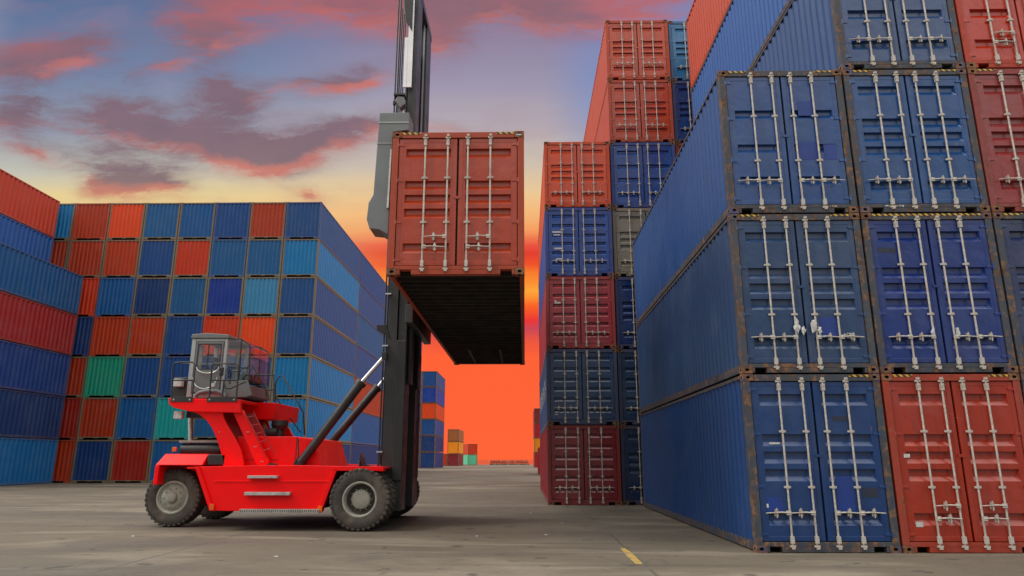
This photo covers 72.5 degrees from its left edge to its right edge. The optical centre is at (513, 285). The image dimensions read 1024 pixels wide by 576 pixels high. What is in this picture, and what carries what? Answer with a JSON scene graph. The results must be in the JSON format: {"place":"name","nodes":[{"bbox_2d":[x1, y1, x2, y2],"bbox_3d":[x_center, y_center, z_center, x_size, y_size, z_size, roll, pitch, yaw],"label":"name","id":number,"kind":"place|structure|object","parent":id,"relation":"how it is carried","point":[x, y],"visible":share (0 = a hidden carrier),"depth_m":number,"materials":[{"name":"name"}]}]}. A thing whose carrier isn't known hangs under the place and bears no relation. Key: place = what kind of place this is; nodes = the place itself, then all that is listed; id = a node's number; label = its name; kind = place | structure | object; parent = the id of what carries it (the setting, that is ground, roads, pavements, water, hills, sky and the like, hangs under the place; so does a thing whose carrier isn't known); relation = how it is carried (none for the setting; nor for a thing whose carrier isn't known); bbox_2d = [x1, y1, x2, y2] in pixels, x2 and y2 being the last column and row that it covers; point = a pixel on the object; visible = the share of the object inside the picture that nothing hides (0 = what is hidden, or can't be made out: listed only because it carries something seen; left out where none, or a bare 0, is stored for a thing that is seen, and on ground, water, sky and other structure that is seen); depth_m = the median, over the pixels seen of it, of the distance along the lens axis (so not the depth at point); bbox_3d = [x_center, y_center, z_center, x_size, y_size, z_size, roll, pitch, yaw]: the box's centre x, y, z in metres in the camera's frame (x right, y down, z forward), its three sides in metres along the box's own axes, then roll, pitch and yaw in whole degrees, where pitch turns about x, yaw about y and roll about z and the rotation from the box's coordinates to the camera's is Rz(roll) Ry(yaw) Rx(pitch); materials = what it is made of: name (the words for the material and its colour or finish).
{"place":"outdoors","nodes":[
{"label":"outdoors","id":0,"kind":"place"},
{"bbox_2d":[0,0,693,459],"label":"sky","id":1,"kind":"structure","parent":0,"point":[102,101],"materials":[{"name":"orange"}]},
{"bbox_2d":[0,465,1023,575],"bbox_3d":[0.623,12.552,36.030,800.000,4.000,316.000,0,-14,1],"label":"ground","id":2,"kind":"structure","parent":0,"point":[483,520],"depth_m":12.57,"materials":[{"name":"concrete"}]},
{"bbox_2d":[0,437,58,484],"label":"shipping container","id":3,"kind":"object","parent":2,"relation":"on","point":[26,461],"visible":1,"depth_m":41.73,"materials":[{"name":"metal"}]},
{"bbox_2d":[0,389,64,438],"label":"shipping container","id":4,"kind":"object","parent":3,"relation":"on","point":[28,415],"visible":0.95,"depth_m":42.03,"materials":[{"name":"metal"}]},
{"bbox_2d":[0,340,71,396],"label":"shipping container","id":5,"kind":"object","parent":4,"relation":"on","point":[25,368],"visible":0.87,"depth_m":42.29,"materials":[{"name":"metal"}]},
{"bbox_2d":[0,291,77,354],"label":"shipping container","id":6,"kind":"object","parent":5,"relation":"on","point":[23,321],"visible":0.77,"depth_m":42.56,"materials":[{"name":"metal"}]},
{"bbox_2d":[0,242,83,314],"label":"shipping container","id":7,"kind":"object","parent":6,"relation":"on","point":[25,275],"visible":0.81,"depth_m":42.83,"materials":[{"name":"metal"}]},
{"bbox_2d":[0,214,53,261],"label":"shipping container","id":8,"kind":"object","parent":7,"relation":"on","point":[23,238],"visible":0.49,"depth_m":45.11,"materials":[{"name":"metal"}]},
{"bbox_2d":[0,169,59,237],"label":"shipping container","id":9,"kind":"object","parent":8,"relation":"on","point":[26,204],"visible":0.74,"depth_m":45.38,"materials":[{"name":"metal"}]},
{"bbox_2d":[70,440,113,482],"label":"shipping container","id":10,"kind":"object","parent":2,"relation":"on","point":[92,460],"visible":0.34,"depth_m":44.56,"materials":[{"name":"metal"}]},
{"bbox_2d":[76,397,123,439],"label":"shipping container","id":11,"kind":"object","parent":10,"relation":"on","point":[98,419],"visible":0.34,"depth_m":45.22,"materials":[{"name":"metal"}]},
{"bbox_2d":[83,356,125,397],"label":"shipping container","id":12,"kind":"object","parent":11,"relation":"on","point":[104,377],"visible":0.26,"depth_m":45.87,"materials":[{"name":"metal"}]},
{"bbox_2d":[89,316,130,356],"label":"shipping container","id":13,"kind":"object","parent":12,"relation":"on","point":[110,335],"visible":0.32,"depth_m":46.52,"materials":[{"name":"metal"}]},
{"bbox_2d":[95,277,135,316],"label":"shipping container","id":14,"kind":"object","parent":13,"relation":"on","point":[115,297],"visible":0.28,"depth_m":47.16,"materials":[{"name":"metal"}]},
{"bbox_2d":[100,240,140,277],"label":"shipping container","id":15,"kind":"object","parent":14,"relation":"on","point":[120,258],"visible":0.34,"depth_m":47.81,"materials":[{"name":"metal"}]},
{"bbox_2d":[109,440,151,482],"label":"shipping container","id":16,"kind":"object","parent":2,"relation":"on","point":[130,462],"visible":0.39,"depth_m":44.52,"materials":[{"name":"metal"}]},
{"bbox_2d":[114,397,160,439],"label":"shipping container","id":17,"kind":"object","parent":16,"relation":"on","point":[136,419],"visible":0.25,"depth_m":45.18,"materials":[{"name":"metal"}]},
{"bbox_2d":[120,356,162,397],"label":"shipping container","id":18,"kind":"object","parent":17,"relation":"on","point":[141,376],"visible":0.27,"depth_m":45.84,"materials":[{"name":"metal"}]},
{"bbox_2d":[126,316,167,355],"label":"shipping container","id":19,"kind":"object","parent":18,"relation":"on","point":[146,336],"visible":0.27,"depth_m":46.48,"materials":[{"name":"metal"}]},
{"bbox_2d":[131,277,171,316],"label":"shipping container","id":20,"kind":"object","parent":19,"relation":"on","point":[151,296],"visible":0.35,"depth_m":47.12,"materials":[{"name":"metal"}]},
{"bbox_2d":[136,239,176,277],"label":"shipping container","id":21,"kind":"object","parent":20,"relation":"on","point":[156,258],"visible":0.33,"depth_m":47.77,"materials":[{"name":"metal"}]},
{"bbox_2d":[147,440,187,482],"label":"shipping container","id":22,"kind":"object","parent":2,"relation":"on","point":[160,449],"visible":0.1,"depth_m":44.64,"materials":[{"name":"metal"}]},
{"bbox_2d":[153,397,198,439],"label":"shipping container","id":23,"kind":"object","parent":22,"relation":"on","point":[167,426],"visible":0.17,"depth_m":45.06,"materials":[{"name":"metal"}]},
{"bbox_2d":[158,356,198,397],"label":"shipping container","id":24,"kind":"object","parent":23,"relation":"on","point":[168,362],"visible":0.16,"depth_m":45.87,"materials":[{"name":"metal"}]},
{"bbox_2d":[163,316,203,355],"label":"shipping container","id":25,"kind":"object","parent":24,"relation":"on","point":[180,330],"visible":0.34,"depth_m":46.48,"materials":[{"name":"metal"}]},
{"bbox_2d":[168,277,207,315],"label":"shipping container","id":26,"kind":"object","parent":25,"relation":"on","point":[188,295],"visible":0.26,"depth_m":47.08,"materials":[{"name":"metal"}]},
{"bbox_2d":[172,239,211,276],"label":"shipping container","id":27,"kind":"object","parent":26,"relation":"on","point":[192,258],"visible":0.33,"depth_m":47.73,"materials":[{"name":"metal"}]},
{"bbox_2d":[193,440,217,443],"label":"shipping container","id":28,"kind":"object","parent":2,"relation":"on","point":[205,443],"visible":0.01,"depth_m":44.72,"materials":[{"name":"metal"}]},
{"bbox_2d":[193,419,216,439],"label":"shipping container","id":29,"kind":"object","parent":28,"relation":"on","point":[202,429],"visible":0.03,"depth_m":44.93,"materials":[{"name":"metal"}]},
{"bbox_2d":[201,356,236,393],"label":"shipping container","id":30,"kind":"object","parent":29,"relation":"on","point":[231,359],"visible":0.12,"depth_m":45.93,"materials":[{"name":"metal"}]},
{"bbox_2d":[201,316,240,355],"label":"shipping container","id":31,"kind":"object","parent":30,"relation":"on","point":[228,325],"visible":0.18,"depth_m":46.53,"materials":[{"name":"metal"}]},
{"bbox_2d":[204,277,244,315],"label":"shipping container","id":32,"kind":"object","parent":31,"relation":"on","point":[224,296],"visible":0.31,"depth_m":47.05,"materials":[{"name":"metal"}]},
{"bbox_2d":[208,239,247,276],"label":"shipping container","id":33,"kind":"object","parent":32,"relation":"on","point":[228,257],"visible":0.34,"depth_m":47.69,"materials":[{"name":"metal"}]},
{"bbox_2d":[144,0,431,531],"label":"container handler","id":34,"kind":"object","parent":2,"relation":"on","point":[252,461],"visible":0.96,"depth_m":15.91,"materials":[{"name":"metal"}]},
{"bbox_2d":[386,131,524,364],"bbox_3d":[-0.922,-0.059,18.521,2.440,2.750,12.240,0,-14,1],"label":"shipping container","id":35,"kind":"object","parent":34,"relation":"attached to","point":[455,272],"visible":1,"depth_m":12.81,"materials":[{"name":"metal"}]},
{"bbox_2d":[393,134,457,271],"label":"door","id":36,"kind":"structure","parent":35,"relation":"in","point":[425,224],"depth_m":12.69,"materials":[{"name":"paint"}]},
{"bbox_2d":[457,133,518,270],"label":"door","id":37,"kind":"structure","parent":35,"relation":"in","point":[488,221],"depth_m":12.67,"materials":[{"name":"paint"}]},
{"bbox_2d":[342,443,350,463],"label":"shipping container","id":38,"kind":"object","parent":2,"relation":"on","point":[347,449],"visible":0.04,"depth_m":55.32,"materials":[{"name":"metal"}]},
{"bbox_2d":[269,397,352,443],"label":"shipping container","id":39,"kind":"object","parent":38,"relation":"on","point":[317,414],"visible":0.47,"depth_m":46.41,"materials":[{"name":"metal"}]},
{"bbox_2d":[271,356,354,409],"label":"shipping container","id":40,"kind":"object","parent":39,"relation":"on","point":[311,377],"visible":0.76,"depth_m":46.06,"materials":[{"name":"metal"}]},
{"bbox_2d":[274,316,356,376],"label":"shipping container","id":41,"kind":"object","parent":40,"relation":"on","point":[315,337],"visible":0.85,"depth_m":46.77,"materials":[{"name":"metal"}]},
{"bbox_2d":[278,277,357,344],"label":"shipping container","id":42,"kind":"object","parent":41,"relation":"on","point":[316,297],"visible":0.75,"depth_m":47.45,"materials":[{"name":"metal"}]},
{"bbox_2d":[281,239,359,312],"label":"shipping container","id":43,"kind":"object","parent":42,"relation":"on","point":[318,259],"visible":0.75,"depth_m":48.12,"materials":[{"name":"metal"}]},
{"bbox_2d":[284,202,361,281],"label":"shipping container","id":44,"kind":"object","parent":43,"relation":"on","point":[310,220],"visible":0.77,"depth_m":48.80,"materials":[{"name":"metal"}]},
{"bbox_2d":[540,425,621,504],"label":"shipping container","id":45,"kind":"object","parent":2,"relation":"on","point":[580,464],"visible":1,"depth_m":23.31,"materials":[{"name":"metal"}]},
{"bbox_2d":[550,427,583,503],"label":"door","id":46,"kind":"structure","parent":45,"relation":"in","point":[566,452],"depth_m":23.30,"materials":[{"name":"paint"}]},
{"bbox_2d":[539,349,618,435],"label":"shipping container","id":47,"kind":"object","parent":45,"relation":"on","point":[578,386],"visible":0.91,"depth_m":23.94,"materials":[{"name":"metal"}]},
{"bbox_2d":[549,350,581,422],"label":"door","id":48,"kind":"structure","parent":47,"relation":"in","point":[565,368],"depth_m":23.93,"materials":[{"name":"paint"}]},
{"bbox_2d":[539,276,616,384],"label":"shipping container","id":49,"kind":"object","parent":47,"relation":"on","point":[578,313],"visible":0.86,"depth_m":24.56,"materials":[{"name":"metal"}]},
{"bbox_2d":[548,278,580,346],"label":"door","id":50,"kind":"structure","parent":49,"relation":"in","point":[564,321],"depth_m":24.55,"materials":[{"name":"paint"}]},
{"bbox_2d":[538,207,613,330],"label":"shipping container","id":51,"kind":"object","parent":49,"relation":"on","point":[577,242],"visible":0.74,"depth_m":25.19,"materials":[{"name":"metal"}]},
{"bbox_2d":[547,208,578,273],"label":"door","id":52,"kind":"structure","parent":51,"relation":"in","point":[566,222],"depth_m":25.19,"materials":[{"name":"paint"}]},
{"bbox_2d":[538,141,610,286],"bbox_3d":[2.458,-2.652,31.648,2.430,2.588,12.240,0,-14,1],"label":"shipping container","id":53,"kind":"object","parent":51,"relation":"on","point":[575,174],"visible":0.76,"depth_m":25.83,"materials":[{"name":"metal"}]},
{"bbox_2d":[547,143,576,204],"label":"door","id":54,"kind":"structure","parent":53,"relation":"in","point":[562,168],"depth_m":25.82,"materials":[{"name":"paint"}]},
{"bbox_2d":[577,143,607,204],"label":"door","id":55,"kind":"structure","parent":53,"relation":"in","point":[591,159],"depth_m":25.80,"materials":[{"name":"paint"}]},
{"bbox_2d":[578,208,610,273],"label":"door","id":56,"kind":"structure","parent":51,"relation":"in","point":[594,250],"depth_m":25.17,"materials":[{"name":"paint"}]},
{"bbox_2d":[580,278,612,346],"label":"door","id":57,"kind":"structure","parent":49,"relation":"in","point":[596,319],"depth_m":24.54,"materials":[{"name":"paint"}]},
{"bbox_2d":[582,350,615,422],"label":"door","id":58,"kind":"structure","parent":47,"relation":"in","point":[597,368],"depth_m":23.91,"materials":[{"name":"paint"}]},
{"bbox_2d":[584,427,618,503],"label":"door","id":59,"kind":"structure","parent":45,"relation":"in","point":[600,452],"depth_m":23.28,"materials":[{"name":"paint"}]},
{"bbox_2d":[619,425,643,504],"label":"shipping container","id":60,"kind":"object","parent":2,"relation":"on","point":[631,467],"visible":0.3,"depth_m":23.35,"materials":[{"name":"metal"}]},
{"bbox_2d":[617,349,639,425],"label":"shipping container","id":61,"kind":"object","parent":60,"relation":"on","point":[628,388],"visible":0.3,"depth_m":23.98,"materials":[{"name":"metal"}]},
{"bbox_2d":[614,277,636,348],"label":"shipping container","id":62,"kind":"object","parent":61,"relation":"on","point":[625,313],"visible":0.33,"depth_m":24.61,"materials":[{"name":"metal"}]},
{"bbox_2d":[611,208,649,276],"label":"shipping container","id":63,"kind":"object","parent":62,"relation":"on","point":[627,223],"visible":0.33,"depth_m":25.30,"materials":[{"name":"metal"}]},
{"bbox_2d":[609,142,675,207],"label":"shipping container","id":64,"kind":"object","parent":63,"relation":"on","point":[639,171],"visible":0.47,"depth_m":25.88,"materials":[{"name":"metal"}]},
{"bbox_2d":[613,143,644,205],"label":"door","id":65,"kind":"structure","parent":64,"relation":"in","point":[628,162],"depth_m":25.86,"materials":[{"name":"paint"}]},
{"bbox_2d":[594,79,674,142],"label":"shipping container","id":66,"kind":"object","parent":64,"relation":"on","point":[636,110],"visible":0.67,"depth_m":26.51,"materials":[{"name":"metal"}]},
{"bbox_2d":[610,81,640,140],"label":"door","id":67,"kind":"structure","parent":66,"relation":"in","point":[625,100],"depth_m":26.50,"materials":[{"name":"paint"}]},
{"bbox_2d":[583,20,670,141],"bbox_3d":[4.925,-7.688,32.949,2.430,2.588,12.240,0,-14,1],"label":"shipping container","id":68,"kind":"object","parent":66,"relation":"on","point":[634,49],"visible":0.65,"depth_m":27.20,"materials":[{"name":"metal"}]},
{"bbox_2d":[608,21,637,77],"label":"door","id":69,"kind":"structure","parent":68,"relation":"in","point":[623,57],"depth_m":27.13,"materials":[{"name":"paint"}]},
{"bbox_2d":[637,21,667,77],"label":"door","id":70,"kind":"structure","parent":68,"relation":"in","point":[652,57],"depth_m":27.11,"materials":[{"name":"paint"}]},
{"bbox_2d":[640,80,671,139],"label":"door","id":71,"kind":"structure","parent":66,"relation":"in","point":[655,116],"depth_m":26.48,"materials":[{"name":"paint"}]},
{"bbox_2d":[640,374,901,552],"bbox_3d":[5.195,4.258,16.989,2.332,2.898,11.150,0,-14,1],"label":"shipping container","id":72,"kind":"object","parent":2,"relation":"on","point":[782,463],"visible":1,"depth_m":11.83,"materials":[{"name":"metal"}]},
{"bbox_2d":[636,213,878,413],"bbox_3d":[5.195,1.433,17.690,2.332,2.898,11.155,0,-14,1],"label":"shipping container","id":73,"kind":"object","parent":72,"relation":"on","point":[770,294],"visible":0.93,"depth_m":12.55,"materials":[{"name":"metal"}]},
{"bbox_2d":[632,69,858,325],"bbox_3d":[5.195,-1.390,18.395,2.332,2.898,11.150,0,-14,1],"label":"shipping container","id":74,"kind":"object","parent":73,"relation":"on","point":[765,142],"visible":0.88,"depth_m":13.26,"materials":[{"name":"metal"}]},
{"bbox_2d":[691,0,791,121],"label":"shipping container","id":75,"kind":"object","parent":74,"relation":"on","point":[744,33],"visible":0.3,"depth_m":19.86,"materials":[{"name":"metal"}]},
{"bbox_2d":[686,0,731,89],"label":"shipping container","id":76,"kind":"object","parent":75,"relation":"on","point":[705,18],"visible":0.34,"depth_m":24.03,"materials":[{"name":"metal"}]},
{"bbox_2d":[724,72,790,209],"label":"door","id":77,"kind":"structure","parent":74,"relation":"in","point":[755,117],"depth_m":13.09,"materials":[{"name":"paint"}]},
{"bbox_2d":[780,72,851,209],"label":"door","id":78,"kind":"structure","parent":74,"relation":"in","point":[819,181],"depth_m":13.07,"materials":[{"name":"paint"}]},
{"bbox_2d":[736,216,807,369],"bbox_3d":[4.557,0.110,12.362,1.061,2.775,0.146,0,-14,1],"label":"door","id":79,"kind":"structure","parent":73,"relation":"in","point":[768,266],"depth_m":12.39,"materials":[{"name":"paint"}]},
{"bbox_2d":[794,216,870,369],"bbox_3d":[5.653,0.106,12.344,1.061,2.775,0.146,0,-14,1],"label":"door","id":80,"kind":"structure","parent":73,"relation":"in","point":[828,268],"depth_m":12.38,"materials":[{"name":"paint"}]},
{"bbox_2d":[749,377,825,549],"bbox_3d":[4.557,2.934,11.659,1.061,2.775,0.146,0,-14,1],"label":"door","id":81,"kind":"structure","parent":72,"relation":"in","point":[790,470],"depth_m":11.69,"materials":[{"name":"paint"}]},
{"bbox_2d":[811,377,893,549],"bbox_3d":[5.653,2.930,11.641,1.061,2.775,0.146,0,-14,1],"label":"door","id":82,"kind":"structure","parent":72,"relation":"in","point":[851,447],"depth_m":11.69,"materials":[{"name":"paint"}]},
{"bbox_2d":[879,373,1023,552],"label":"shipping container","id":83,"kind":"object","parent":2,"relation":"on","point":[955,442],"visible":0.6,"depth_m":11.64,"materials":[{"name":"metal"}]},
{"bbox_2d":[889,377,972,549],"bbox_3d":[6.923,2.925,11.621,1.061,2.775,0.146,0,-14,1],"label":"door","id":84,"kind":"structure","parent":83,"relation":"in","point":[933,487],"depth_m":11.64,"materials":[{"name":"paint"}]},
{"bbox_2d":[859,212,1018,373],"bbox_3d":[7.561,1.424,17.652,2.332,2.898,11.155,0,-14,1],"label":"shipping container","id":85,"kind":"object","parent":83,"relation":"on","point":[937,300],"visible":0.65,"depth_m":12.33,"materials":[{"name":"metal"}]},
{"bbox_2d":[868,215,945,368],"bbox_3d":[6.923,0.101,12.324,1.061,2.775,0.146,0,-14,1],"label":"door","id":86,"kind":"structure","parent":85,"relation":"in","point":[908,306],"depth_m":12.35,"materials":[{"name":"paint"}]},
{"bbox_2d":[841,68,990,213],"bbox_3d":[7.561,-1.399,18.358,2.332,2.898,11.150,0,-14,1],"label":"shipping container","id":87,"kind":"object","parent":85,"relation":"on","point":[913,142],"visible":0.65,"depth_m":13.03,"materials":[{"name":"metal"}]},
{"bbox_2d":[751,0,964,70],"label":"shipping container","id":88,"kind":"object","parent":87,"relation":"on","point":[808,35],"visible":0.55,"depth_m":13.66,"materials":[{"name":"metal"}]},
{"bbox_2d":[840,0,900,65],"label":"door","id":89,"kind":"structure","parent":88,"relation":"in","point":[873,20],"depth_m":13.60,"materials":[{"name":"paint"}]},
{"bbox_2d":[892,0,957,65],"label":"door","id":90,"kind":"structure","parent":88,"relation":"in","point":[923,28],"depth_m":13.58,"materials":[{"name":"paint"}]},
{"bbox_2d":[849,71,921,208],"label":"door","id":91,"kind":"structure","parent":87,"relation":"in","point":[887,159],"depth_m":13.05,"materials":[{"name":"paint"}]},
{"bbox_2d":[904,71,982,208],"bbox_3d":[8.020,-2.727,13.010,1.061,2.775,0.146,0,-14,1],"label":"door","id":92,"kind":"structure","parent":87,"relation":"in","point":[943,152],"depth_m":13.03,"materials":[{"name":"paint"}]},
{"bbox_2d":[925,215,1009,368],"bbox_3d":[8.020,0.096,12.307,1.061,2.775,0.146,0,-14,1],"label":"door","id":93,"kind":"structure","parent":85,"relation":"in","point":[962,267],"depth_m":12.33,"materials":[{"name":"paint"}]},
{"bbox_2d":[950,377,1023,549],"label":"door","id":94,"kind":"structure","parent":83,"relation":"in","point":[989,438],"depth_m":11.64,"materials":[{"name":"paint"}]},
{"bbox_2d":[1019,373,1023,402],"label":"shipping container","id":95,"kind":"object","parent":2,"relation":"on","point":[1021,376],"visible":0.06,"depth_m":11.90,"materials":[{"name":"metal"}]},
{"bbox_2d":[991,212,1023,373],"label":"shipping container","id":96,"kind":"object","parent":95,"relation":"on","point":[1008,229],"visible":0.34,"depth_m":12.41,"materials":[{"name":"metal"}]},
{"bbox_2d":[966,68,1023,212],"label":"shipping container","id":97,"kind":"object","parent":96,"relation":"on","point":[997,99],"visible":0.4,"depth_m":13.06,"materials":[{"name":"metal"}]},
{"bbox_2d":[953,0,1023,68],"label":"shipping container","id":98,"kind":"object","parent":97,"relation":"on","point":[991,34],"visible":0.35,"depth_m":13.54,"materials":[{"name":"metal"}]},
{"bbox_2d":[961,0,1023,64],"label":"door","id":99,"kind":"structure","parent":98,"relation":"in","point":[993,24],"depth_m":13.55,"materials":[{"name":"paint"}]},
{"bbox_2d":[974,70,1023,207],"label":"door","id":100,"kind":"structure","parent":97,"relation":"in","point":[1001,97],"depth_m":13.08,"materials":[{"name":"paint"}]},
{"bbox_2d":[1000,220,1023,355],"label":"door","id":101,"kind":"structure","parent":96,"relation":"in","point":[1013,230],"depth_m":12.45,"materials":[{"name":"paint"}]},
{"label":"shipping container","id":102,"kind":"object","parent":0,"visible":0},
{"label":"shipping container","id":103,"kind":"object","parent":102,"relation":"on","visible":0},
{"bbox_2d":[235,356,273,396],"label":"shipping container","id":104,"kind":"object","parent":103,"relation":"on","point":[254,360],"visible":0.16,"depth_m":45.85,"materials":[{"name":"metal"}]},
{"bbox_2d":[237,316,276,355],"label":"shipping container","id":105,"kind":"object","parent":104,"relation":"on","point":[260,331],"visible":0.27,"depth_m":46.40,"materials":[{"name":"metal"}]},
{"bbox_2d":[241,277,280,315],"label":"shipping container","id":106,"kind":"object","parent":105,"relation":"on","point":[260,296],"visible":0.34,"depth_m":47.01,"materials":[{"name":"metal"}]},
{"bbox_2d":[245,239,283,276],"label":"shipping container","id":107,"kind":"object","parent":106,"relation":"on","point":[264,258],"visible":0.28,"depth_m":47.65,"materials":[{"name":"metal"}]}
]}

